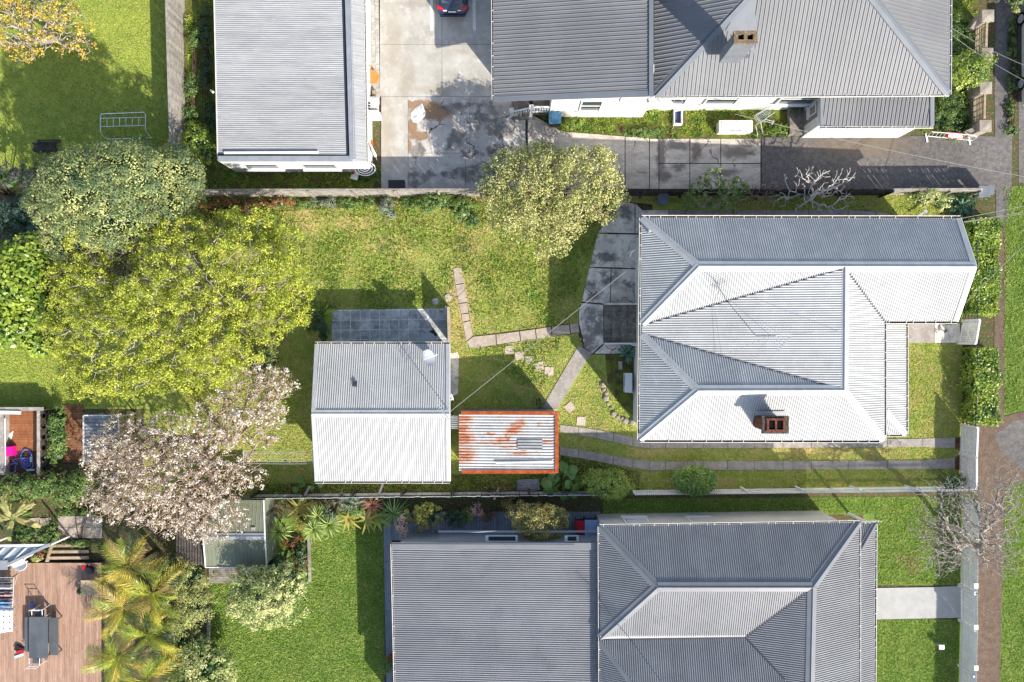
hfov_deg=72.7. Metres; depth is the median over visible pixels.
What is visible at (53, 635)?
deck bench
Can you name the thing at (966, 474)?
driveway gate
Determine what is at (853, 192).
boundary fence
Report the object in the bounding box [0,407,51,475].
play deck
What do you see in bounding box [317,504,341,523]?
border shrub
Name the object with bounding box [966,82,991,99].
gate pillar
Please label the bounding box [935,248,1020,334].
cable
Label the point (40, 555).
pot plant
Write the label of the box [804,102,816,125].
door
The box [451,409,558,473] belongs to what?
garden shed
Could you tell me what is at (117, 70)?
lawn
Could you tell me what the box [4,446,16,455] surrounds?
toy box
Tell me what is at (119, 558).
palm tree
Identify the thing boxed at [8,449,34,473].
pool hose
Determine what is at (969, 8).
garden weeds
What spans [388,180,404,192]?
floor mat
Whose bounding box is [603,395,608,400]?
edging rock
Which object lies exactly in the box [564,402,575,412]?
stepping stone
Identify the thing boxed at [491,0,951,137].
townhouse
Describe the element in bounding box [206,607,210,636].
timber edging
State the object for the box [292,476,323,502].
taro plant
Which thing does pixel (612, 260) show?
patio
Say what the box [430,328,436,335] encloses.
patio chair
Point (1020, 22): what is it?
parked van
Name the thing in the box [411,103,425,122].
plastic sheet
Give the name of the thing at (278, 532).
yucca
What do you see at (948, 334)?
path
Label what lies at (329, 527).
yucca
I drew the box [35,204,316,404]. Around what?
lime tree
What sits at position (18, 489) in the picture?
mixed shrub
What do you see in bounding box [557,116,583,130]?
weed clump
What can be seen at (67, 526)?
paved path
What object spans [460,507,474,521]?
border shrub
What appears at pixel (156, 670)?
palm tree
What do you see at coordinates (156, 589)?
palm tree
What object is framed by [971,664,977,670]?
letter box
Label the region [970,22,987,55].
lattice panel
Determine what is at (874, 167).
driveway
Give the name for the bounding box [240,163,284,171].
window
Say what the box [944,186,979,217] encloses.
corner undergrowth
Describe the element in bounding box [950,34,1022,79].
cable
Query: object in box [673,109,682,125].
framed tray
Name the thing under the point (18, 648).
ride on toy
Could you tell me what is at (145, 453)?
blossom tree
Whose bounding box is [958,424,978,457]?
driveway gate
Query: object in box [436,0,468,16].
parked car
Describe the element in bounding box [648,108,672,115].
weed clump
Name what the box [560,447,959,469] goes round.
driveway track
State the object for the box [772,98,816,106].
window
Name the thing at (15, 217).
grey green shrub
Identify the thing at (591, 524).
wheelie bin
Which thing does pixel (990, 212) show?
cable
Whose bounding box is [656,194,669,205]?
compost drum
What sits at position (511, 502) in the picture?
border shrub
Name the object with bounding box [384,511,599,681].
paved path
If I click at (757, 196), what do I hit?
twiggy shrub
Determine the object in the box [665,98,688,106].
window
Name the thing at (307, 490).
fence stay
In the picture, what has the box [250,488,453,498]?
iron fence
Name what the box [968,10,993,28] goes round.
gate pillar
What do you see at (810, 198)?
bare tree
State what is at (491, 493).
iron fence
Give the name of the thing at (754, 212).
path
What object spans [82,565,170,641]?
palm tree
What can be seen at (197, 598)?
clipped shrub
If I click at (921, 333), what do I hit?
path
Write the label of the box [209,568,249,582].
deck frame
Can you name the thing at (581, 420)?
stepping stone
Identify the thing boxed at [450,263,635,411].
cable
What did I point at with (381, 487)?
fence stay
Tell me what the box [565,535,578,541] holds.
roof window
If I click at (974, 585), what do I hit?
letter box
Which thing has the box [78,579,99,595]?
potting table
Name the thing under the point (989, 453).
driveway
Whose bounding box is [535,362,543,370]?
stepping stone
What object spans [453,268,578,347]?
path
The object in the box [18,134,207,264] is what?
evergreen tree
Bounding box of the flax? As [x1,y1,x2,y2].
[377,498,411,528]
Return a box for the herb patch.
[3,505,100,548]
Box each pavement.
[960,224,1023,469]
[975,478,1004,681]
[994,0,1012,223]
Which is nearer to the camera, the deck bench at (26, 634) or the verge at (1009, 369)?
the deck bench at (26, 634)
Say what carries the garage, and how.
on the ground at (114, 532)
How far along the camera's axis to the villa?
35.17 m
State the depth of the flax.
39.53 m
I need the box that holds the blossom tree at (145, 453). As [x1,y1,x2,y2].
[76,360,301,545]
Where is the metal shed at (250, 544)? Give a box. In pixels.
[203,494,276,567]
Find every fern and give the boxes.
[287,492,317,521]
[336,506,363,532]
[354,507,381,534]
[368,505,390,530]
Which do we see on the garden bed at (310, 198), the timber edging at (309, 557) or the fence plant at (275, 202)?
the fence plant at (275, 202)
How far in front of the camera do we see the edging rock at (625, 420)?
39.88 m
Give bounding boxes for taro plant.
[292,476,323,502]
[540,461,581,500]
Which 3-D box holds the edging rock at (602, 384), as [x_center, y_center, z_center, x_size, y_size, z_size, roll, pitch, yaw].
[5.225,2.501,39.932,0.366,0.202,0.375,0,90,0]
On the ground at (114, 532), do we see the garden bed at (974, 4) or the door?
the garden bed at (974, 4)
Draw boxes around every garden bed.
[185,0,380,188]
[195,196,480,216]
[265,455,638,495]
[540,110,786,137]
[605,354,633,415]
[642,196,864,209]
[918,0,977,133]
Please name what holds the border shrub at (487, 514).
on the ground at (114, 532)
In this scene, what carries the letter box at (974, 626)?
attached to the picket fence at (972, 673)
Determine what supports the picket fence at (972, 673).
on the lawn at (922, 651)
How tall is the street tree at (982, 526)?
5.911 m
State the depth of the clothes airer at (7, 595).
38.71 m
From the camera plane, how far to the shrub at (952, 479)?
39.20 m
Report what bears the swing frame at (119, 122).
on the lawn at (117, 70)
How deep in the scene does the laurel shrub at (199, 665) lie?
38.00 m
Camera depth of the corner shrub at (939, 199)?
38.99 m
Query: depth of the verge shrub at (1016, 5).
38.90 m
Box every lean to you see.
[83,413,132,462]
[173,501,203,565]
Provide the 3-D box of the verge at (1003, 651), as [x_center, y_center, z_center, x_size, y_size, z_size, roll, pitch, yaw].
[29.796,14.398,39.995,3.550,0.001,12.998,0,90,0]
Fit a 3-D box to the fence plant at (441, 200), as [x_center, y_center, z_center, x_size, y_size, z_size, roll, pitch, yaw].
[-3.609,-7.668,39.274,4.290,1.516,1.898,16,90,0]
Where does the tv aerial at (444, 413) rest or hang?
attached to the studio
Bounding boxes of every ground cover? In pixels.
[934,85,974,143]
[952,9,975,62]
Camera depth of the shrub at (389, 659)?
39.16 m
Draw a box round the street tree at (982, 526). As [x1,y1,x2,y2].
[906,456,1023,581]
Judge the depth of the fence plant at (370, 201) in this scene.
39.63 m
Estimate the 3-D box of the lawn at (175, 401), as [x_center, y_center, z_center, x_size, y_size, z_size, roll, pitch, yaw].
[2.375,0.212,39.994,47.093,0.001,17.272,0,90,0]
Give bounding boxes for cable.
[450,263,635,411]
[736,114,1023,176]
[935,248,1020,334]
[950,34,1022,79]
[951,27,1022,64]
[954,206,1022,219]
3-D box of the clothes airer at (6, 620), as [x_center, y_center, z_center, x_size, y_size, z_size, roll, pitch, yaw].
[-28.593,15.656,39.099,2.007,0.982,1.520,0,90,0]
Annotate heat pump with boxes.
[623,373,632,392]
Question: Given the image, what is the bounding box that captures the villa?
[604,215,976,442]
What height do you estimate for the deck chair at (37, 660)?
0.956 m
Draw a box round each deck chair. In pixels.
[26,658,45,668]
[29,604,49,616]
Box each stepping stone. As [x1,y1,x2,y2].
[432,298,438,304]
[445,294,451,301]
[505,346,513,353]
[515,352,523,359]
[525,356,533,364]
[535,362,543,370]
[545,367,553,374]
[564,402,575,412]
[576,416,585,425]
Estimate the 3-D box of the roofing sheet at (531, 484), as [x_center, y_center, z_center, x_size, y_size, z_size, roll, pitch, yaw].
[0.914,8.225,39.690,1.326,0.407,0.699,-7,90,0]
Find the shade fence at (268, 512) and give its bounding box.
[266,507,275,569]
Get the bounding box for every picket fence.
[630,484,972,494]
[957,621,977,681]
[958,496,979,593]
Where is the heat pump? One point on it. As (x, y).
(627, 382)
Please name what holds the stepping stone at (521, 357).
on the lawn at (175, 401)
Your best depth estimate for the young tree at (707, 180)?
37.92 m
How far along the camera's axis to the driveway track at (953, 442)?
39.95 m
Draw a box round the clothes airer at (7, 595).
[0,575,17,606]
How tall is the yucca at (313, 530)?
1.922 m
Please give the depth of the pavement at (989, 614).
39.98 m
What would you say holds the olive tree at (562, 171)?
on the lawn at (175, 401)
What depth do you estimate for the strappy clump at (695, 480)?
38.48 m
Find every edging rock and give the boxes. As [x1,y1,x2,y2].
[600,382,605,387]
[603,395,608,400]
[622,418,628,423]
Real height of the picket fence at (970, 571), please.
1.514 m
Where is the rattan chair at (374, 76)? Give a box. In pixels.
[368,65,378,83]
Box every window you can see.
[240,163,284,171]
[299,163,341,171]
[485,535,517,541]
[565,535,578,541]
[577,100,603,113]
[620,515,650,525]
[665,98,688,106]
[685,515,718,524]
[700,95,742,106]
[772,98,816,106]
[806,102,815,119]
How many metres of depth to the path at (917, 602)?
39.96 m
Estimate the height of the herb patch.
0.589 m
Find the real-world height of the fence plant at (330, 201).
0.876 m
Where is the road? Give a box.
[1018,5,1023,182]
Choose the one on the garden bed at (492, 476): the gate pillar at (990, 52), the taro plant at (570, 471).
the taro plant at (570, 471)
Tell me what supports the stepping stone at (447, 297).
on the lawn at (175, 401)
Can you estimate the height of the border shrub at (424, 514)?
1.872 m
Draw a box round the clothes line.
[243,450,313,464]
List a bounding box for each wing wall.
[961,127,975,133]
[964,19,978,32]
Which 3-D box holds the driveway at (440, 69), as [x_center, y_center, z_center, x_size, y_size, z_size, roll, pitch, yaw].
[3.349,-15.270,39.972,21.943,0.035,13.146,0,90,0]
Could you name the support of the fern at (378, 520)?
on the ground at (114, 532)
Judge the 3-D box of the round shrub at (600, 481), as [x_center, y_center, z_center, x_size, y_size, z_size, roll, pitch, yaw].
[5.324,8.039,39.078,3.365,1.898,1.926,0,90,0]
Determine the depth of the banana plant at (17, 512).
38.49 m
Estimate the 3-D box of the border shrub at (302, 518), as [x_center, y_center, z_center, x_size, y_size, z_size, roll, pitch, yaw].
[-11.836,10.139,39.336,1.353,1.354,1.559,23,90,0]
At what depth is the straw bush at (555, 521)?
37.95 m
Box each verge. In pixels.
[1000,483,1023,681]
[1003,186,1023,414]
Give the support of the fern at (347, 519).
on the lawn at (282, 550)
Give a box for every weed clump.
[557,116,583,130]
[613,125,675,140]
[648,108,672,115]
[763,121,788,137]
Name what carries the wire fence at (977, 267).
on the ground at (114, 532)
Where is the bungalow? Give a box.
[390,510,881,681]
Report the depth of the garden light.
39.54 m
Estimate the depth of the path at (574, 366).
39.95 m
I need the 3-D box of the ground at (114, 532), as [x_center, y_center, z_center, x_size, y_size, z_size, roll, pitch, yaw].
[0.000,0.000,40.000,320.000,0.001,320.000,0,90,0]
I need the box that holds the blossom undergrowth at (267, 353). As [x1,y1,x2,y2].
[234,336,292,415]
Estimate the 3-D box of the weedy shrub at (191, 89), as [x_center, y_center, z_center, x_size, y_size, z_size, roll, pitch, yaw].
[-18.252,-15.160,39.555,1.284,0.955,5.606,0,90,0]
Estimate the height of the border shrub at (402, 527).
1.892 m
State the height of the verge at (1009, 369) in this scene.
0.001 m
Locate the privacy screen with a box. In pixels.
[445,306,451,342]
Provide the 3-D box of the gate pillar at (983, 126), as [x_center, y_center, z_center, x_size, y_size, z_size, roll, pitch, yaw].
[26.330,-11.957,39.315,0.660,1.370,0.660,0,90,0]
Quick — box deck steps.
[45,543,88,561]
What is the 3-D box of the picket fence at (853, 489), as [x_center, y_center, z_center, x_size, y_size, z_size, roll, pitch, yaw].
[16.262,8.389,39.343,18.976,1.313,0.173,-1,90,0]
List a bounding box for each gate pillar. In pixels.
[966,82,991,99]
[966,120,991,136]
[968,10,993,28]
[970,48,992,58]
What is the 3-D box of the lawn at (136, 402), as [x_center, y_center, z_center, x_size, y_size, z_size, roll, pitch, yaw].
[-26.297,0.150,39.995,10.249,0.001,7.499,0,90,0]
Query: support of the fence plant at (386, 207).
on the lawn at (175, 401)
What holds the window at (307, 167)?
in the garage
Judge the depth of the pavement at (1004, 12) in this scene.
39.98 m
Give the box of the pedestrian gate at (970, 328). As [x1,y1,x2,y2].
[957,319,980,344]
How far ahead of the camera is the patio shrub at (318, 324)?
39.31 m
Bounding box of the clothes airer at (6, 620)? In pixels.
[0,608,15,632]
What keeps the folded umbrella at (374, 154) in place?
on the ground at (114, 532)
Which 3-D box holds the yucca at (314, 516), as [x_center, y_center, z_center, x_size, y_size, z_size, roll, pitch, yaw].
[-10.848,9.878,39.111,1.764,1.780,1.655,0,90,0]
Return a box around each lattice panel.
[969,94,985,125]
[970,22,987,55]
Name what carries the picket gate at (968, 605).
on the path at (917, 602)
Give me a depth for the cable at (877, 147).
36.38 m
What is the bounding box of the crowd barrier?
[925,131,976,144]
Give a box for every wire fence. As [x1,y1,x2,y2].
[962,346,977,425]
[963,216,977,318]
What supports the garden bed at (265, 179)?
on the ground at (114, 532)
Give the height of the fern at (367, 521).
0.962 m
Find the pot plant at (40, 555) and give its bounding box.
[30,552,44,561]
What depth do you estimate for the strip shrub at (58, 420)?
39.12 m
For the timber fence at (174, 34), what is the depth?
38.82 m
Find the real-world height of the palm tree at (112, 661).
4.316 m
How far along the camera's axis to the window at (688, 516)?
38.90 m
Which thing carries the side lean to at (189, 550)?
on the ground at (114, 532)
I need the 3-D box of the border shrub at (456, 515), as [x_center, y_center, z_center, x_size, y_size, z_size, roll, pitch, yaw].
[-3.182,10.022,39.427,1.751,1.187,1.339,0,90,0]
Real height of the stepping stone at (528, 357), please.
0.060 m
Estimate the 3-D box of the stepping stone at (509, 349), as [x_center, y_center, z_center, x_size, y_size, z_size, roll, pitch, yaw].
[-0.147,0.527,39.980,0.514,0.060,0.528,0,90,0]
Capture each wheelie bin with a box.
[549,110,560,126]
[575,516,584,530]
[584,516,597,535]
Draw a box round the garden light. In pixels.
[936,643,944,649]
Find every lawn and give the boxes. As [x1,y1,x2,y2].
[0,0,184,193]
[0,278,143,408]
[144,194,962,494]
[211,514,384,681]
[603,497,961,584]
[876,619,960,681]
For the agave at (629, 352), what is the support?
on the patio at (612, 260)
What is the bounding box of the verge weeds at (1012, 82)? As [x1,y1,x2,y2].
[1003,14,1021,136]
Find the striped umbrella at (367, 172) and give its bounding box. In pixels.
[355,163,375,175]
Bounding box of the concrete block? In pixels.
[618,361,622,369]
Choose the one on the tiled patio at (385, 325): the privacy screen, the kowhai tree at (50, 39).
the privacy screen
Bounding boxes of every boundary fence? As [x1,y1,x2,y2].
[192,188,483,198]
[481,189,645,198]
[639,189,893,197]
[881,188,982,195]
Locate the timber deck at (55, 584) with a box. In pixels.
[0,560,104,681]
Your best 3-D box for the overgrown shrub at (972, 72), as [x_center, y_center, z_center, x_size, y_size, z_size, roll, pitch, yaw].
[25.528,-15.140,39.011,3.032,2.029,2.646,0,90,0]
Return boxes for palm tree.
[81,630,161,681]
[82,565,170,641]
[90,528,170,610]
[110,558,186,629]
[114,600,189,656]
[118,634,189,681]
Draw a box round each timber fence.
[165,0,186,150]
[170,0,184,13]
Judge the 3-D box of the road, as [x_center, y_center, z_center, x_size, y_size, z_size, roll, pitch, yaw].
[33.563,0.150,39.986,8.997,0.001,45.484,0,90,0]
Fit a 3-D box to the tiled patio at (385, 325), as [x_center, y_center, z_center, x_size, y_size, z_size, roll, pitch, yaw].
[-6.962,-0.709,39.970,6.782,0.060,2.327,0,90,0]
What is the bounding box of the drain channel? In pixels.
[525,120,527,184]
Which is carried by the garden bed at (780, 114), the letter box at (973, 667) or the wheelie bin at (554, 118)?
the wheelie bin at (554, 118)
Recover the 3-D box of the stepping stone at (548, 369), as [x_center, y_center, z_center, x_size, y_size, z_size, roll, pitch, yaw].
[2.133,1.727,39.980,0.506,0.060,0.487,0,90,0]
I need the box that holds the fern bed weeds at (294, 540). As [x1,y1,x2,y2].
[281,527,312,573]
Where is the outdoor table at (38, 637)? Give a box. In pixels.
[29,613,55,657]
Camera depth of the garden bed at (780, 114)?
39.99 m
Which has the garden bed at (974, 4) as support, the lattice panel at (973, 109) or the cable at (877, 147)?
the lattice panel at (973, 109)
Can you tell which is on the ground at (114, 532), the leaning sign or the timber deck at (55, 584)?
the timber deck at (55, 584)
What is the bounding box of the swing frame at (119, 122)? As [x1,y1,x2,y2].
[100,112,151,143]
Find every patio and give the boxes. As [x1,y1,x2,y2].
[332,308,447,341]
[579,201,652,353]
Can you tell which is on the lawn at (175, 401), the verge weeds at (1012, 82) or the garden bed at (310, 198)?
the garden bed at (310, 198)
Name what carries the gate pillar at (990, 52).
on the ground at (114, 532)
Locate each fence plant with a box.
[197,195,295,215]
[295,195,415,211]
[311,195,336,209]
[376,197,395,222]
[410,187,481,228]
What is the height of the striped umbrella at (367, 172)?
0.850 m
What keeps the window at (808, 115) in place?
in the townhouse
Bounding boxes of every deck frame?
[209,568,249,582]
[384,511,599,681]
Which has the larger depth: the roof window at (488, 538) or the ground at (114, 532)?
the ground at (114, 532)
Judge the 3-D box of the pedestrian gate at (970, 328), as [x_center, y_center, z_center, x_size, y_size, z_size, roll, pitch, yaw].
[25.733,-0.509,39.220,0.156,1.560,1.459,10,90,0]
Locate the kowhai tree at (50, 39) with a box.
[0,0,97,63]
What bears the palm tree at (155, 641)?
on the ground at (114, 532)
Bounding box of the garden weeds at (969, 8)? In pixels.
[922,0,979,131]
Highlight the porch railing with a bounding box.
[509,105,549,118]
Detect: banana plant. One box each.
[0,483,24,525]
[0,491,41,540]
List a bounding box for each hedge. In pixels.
[0,156,41,197]
[957,345,1006,426]
[961,213,1005,317]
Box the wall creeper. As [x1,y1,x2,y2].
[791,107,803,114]
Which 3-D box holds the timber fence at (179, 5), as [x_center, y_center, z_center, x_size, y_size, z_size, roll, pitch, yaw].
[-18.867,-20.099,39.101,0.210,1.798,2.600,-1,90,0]
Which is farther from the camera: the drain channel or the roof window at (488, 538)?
the drain channel
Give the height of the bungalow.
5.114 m
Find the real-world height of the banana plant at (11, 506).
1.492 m
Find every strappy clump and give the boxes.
[308,298,338,324]
[670,464,718,497]
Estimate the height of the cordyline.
1.743 m
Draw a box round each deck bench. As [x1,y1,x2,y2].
[25,616,30,651]
[49,616,61,654]
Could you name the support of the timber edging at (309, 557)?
on the lawn at (282, 550)
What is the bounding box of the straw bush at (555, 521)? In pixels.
[505,500,569,542]
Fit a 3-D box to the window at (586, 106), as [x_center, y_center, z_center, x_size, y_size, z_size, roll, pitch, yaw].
[4.300,-12.769,37.983,1.360,1.765,0.180,0,90,0]
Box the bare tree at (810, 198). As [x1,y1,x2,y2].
[769,167,855,214]
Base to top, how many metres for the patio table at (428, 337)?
0.681 m
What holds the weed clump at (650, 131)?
on the garden bed at (780, 114)
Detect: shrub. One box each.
[0,189,51,243]
[0,230,64,358]
[0,468,97,509]
[43,402,70,466]
[153,549,217,639]
[158,628,240,681]
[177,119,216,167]
[180,25,203,122]
[192,1,215,138]
[223,558,312,632]
[257,542,309,576]
[289,509,311,533]
[306,305,329,341]
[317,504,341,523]
[330,491,366,510]
[341,502,363,517]
[381,654,392,674]
[396,513,408,539]
[404,500,446,532]
[440,507,468,529]
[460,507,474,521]
[467,500,485,519]
[474,506,499,522]
[501,496,525,510]
[577,468,634,500]
[737,179,783,207]
[905,183,953,212]
[942,473,967,494]
[952,46,997,92]
[1005,0,1023,12]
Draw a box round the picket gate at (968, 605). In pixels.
[957,584,977,630]
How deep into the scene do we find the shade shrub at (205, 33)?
39.56 m
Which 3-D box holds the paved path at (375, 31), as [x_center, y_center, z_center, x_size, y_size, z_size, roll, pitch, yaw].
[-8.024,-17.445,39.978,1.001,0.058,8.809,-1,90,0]
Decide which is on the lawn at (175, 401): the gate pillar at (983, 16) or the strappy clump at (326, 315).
the strappy clump at (326, 315)
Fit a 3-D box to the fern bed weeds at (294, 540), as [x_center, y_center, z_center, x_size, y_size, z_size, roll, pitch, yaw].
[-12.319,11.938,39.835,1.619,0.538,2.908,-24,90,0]
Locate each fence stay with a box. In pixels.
[301,486,310,500]
[376,484,383,499]
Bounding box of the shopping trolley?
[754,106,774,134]
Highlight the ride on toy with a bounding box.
[14,644,23,657]
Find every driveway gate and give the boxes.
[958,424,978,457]
[958,453,977,489]
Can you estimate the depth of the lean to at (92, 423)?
38.06 m
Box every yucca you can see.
[268,517,293,544]
[300,517,327,542]
[304,503,328,528]
[316,507,343,537]
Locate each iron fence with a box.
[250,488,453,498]
[451,488,606,496]
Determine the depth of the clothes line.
38.16 m
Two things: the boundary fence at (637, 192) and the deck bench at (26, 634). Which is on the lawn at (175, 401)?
the boundary fence at (637, 192)
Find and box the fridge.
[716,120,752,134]
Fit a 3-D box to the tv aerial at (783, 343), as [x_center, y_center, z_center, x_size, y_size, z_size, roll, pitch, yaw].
[12.476,0.322,33.633,6.671,2.744,4.240,20,90,0]
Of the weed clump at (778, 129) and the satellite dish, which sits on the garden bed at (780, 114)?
the weed clump at (778, 129)
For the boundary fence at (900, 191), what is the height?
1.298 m
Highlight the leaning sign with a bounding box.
[350,171,358,179]
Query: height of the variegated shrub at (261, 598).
4.480 m
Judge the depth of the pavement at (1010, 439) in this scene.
39.98 m
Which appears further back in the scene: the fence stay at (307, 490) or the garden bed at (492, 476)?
the garden bed at (492, 476)
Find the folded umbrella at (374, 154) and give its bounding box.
[369,142,377,160]
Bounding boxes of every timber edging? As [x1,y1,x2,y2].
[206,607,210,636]
[307,537,311,581]
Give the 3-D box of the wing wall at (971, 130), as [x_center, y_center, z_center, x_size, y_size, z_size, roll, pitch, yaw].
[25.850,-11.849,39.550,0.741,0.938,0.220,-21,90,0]
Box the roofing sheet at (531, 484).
[516,478,539,490]
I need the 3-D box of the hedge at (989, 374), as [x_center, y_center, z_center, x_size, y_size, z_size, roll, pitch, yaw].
[26.525,2.565,39.280,2.243,1.500,4.683,0,90,0]
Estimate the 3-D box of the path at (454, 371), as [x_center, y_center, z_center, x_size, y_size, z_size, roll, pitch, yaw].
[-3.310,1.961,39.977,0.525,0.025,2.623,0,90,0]
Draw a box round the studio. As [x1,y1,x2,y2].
[311,342,450,482]
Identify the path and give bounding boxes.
[29,516,102,538]
[63,405,83,463]
[370,0,380,111]
[450,352,458,397]
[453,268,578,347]
[543,346,591,407]
[643,210,890,214]
[877,586,961,618]
[909,324,933,342]
[935,324,959,342]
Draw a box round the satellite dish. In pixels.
[422,350,436,365]
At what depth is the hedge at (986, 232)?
38.85 m
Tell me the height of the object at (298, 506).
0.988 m
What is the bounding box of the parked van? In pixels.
[1016,12,1023,105]
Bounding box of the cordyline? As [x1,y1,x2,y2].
[358,493,384,518]
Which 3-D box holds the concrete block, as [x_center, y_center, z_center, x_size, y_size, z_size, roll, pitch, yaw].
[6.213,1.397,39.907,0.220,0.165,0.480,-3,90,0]
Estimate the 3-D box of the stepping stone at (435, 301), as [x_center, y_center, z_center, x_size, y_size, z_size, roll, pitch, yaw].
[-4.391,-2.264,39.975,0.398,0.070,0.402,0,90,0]
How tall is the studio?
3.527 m
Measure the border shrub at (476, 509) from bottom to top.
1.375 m
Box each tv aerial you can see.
[437,402,453,422]
[716,287,827,379]
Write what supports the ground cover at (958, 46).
on the garden bed at (974, 4)
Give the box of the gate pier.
[974,185,993,197]
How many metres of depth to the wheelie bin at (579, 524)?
39.02 m
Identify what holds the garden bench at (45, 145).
on the lawn at (117, 70)
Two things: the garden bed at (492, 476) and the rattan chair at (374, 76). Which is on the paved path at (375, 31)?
the rattan chair at (374, 76)
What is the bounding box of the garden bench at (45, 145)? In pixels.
[32,139,60,152]
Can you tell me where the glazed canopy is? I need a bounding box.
[0,536,69,569]
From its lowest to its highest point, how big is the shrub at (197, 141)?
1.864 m
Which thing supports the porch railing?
on the driveway at (440, 69)
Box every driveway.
[380,0,760,189]
[762,136,995,189]
[962,411,1023,485]
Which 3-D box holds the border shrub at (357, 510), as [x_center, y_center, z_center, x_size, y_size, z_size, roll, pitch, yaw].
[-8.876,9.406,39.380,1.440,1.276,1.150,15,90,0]
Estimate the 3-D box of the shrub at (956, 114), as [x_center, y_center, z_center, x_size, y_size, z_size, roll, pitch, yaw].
[25.218,-13.030,39.581,2.773,0.902,3.522,0,90,0]
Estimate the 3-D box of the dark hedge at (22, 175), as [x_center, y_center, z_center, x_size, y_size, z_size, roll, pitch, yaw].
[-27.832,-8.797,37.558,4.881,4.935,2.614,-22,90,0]
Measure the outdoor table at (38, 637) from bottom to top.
0.740 m
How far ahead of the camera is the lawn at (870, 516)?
40.00 m
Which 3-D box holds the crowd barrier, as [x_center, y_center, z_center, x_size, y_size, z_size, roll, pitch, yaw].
[24.919,-11.604,39.450,2.880,1.039,0.542,4,90,0]
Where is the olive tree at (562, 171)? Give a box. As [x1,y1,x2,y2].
[475,138,631,260]
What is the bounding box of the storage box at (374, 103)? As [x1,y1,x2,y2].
[369,97,378,109]
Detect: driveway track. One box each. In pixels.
[560,425,960,450]
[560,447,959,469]
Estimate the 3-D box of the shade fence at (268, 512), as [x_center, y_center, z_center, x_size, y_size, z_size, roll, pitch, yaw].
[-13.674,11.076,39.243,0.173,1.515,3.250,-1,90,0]
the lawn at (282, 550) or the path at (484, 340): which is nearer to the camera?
the path at (484, 340)
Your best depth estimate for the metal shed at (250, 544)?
37.83 m
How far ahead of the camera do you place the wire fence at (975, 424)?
38.84 m
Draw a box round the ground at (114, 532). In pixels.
[0,0,1023,681]
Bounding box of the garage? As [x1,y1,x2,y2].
[210,0,372,171]
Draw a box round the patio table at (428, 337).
[421,332,435,341]
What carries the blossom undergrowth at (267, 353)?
on the lawn at (175, 401)
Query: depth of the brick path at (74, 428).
39.96 m
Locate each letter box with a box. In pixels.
[971,582,977,588]
[971,623,977,629]
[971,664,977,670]
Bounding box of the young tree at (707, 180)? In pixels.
[680,166,751,214]
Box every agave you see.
[618,345,635,362]
[945,196,974,218]
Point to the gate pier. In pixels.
(988, 190)
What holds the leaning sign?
on the garden bed at (265, 179)
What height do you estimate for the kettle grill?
0.574 m
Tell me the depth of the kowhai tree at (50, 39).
36.88 m
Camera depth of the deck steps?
39.68 m
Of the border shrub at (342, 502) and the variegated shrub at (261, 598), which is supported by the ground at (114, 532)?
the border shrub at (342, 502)
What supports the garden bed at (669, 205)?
on the lawn at (175, 401)
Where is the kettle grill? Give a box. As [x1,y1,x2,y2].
[82,564,96,574]
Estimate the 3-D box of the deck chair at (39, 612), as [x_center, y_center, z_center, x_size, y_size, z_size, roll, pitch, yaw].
[-26.582,15.248,39.145,0.615,0.956,0.560,0,90,0]
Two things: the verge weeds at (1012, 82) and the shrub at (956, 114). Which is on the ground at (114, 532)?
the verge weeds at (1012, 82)
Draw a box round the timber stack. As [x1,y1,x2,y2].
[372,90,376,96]
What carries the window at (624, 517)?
in the bungalow

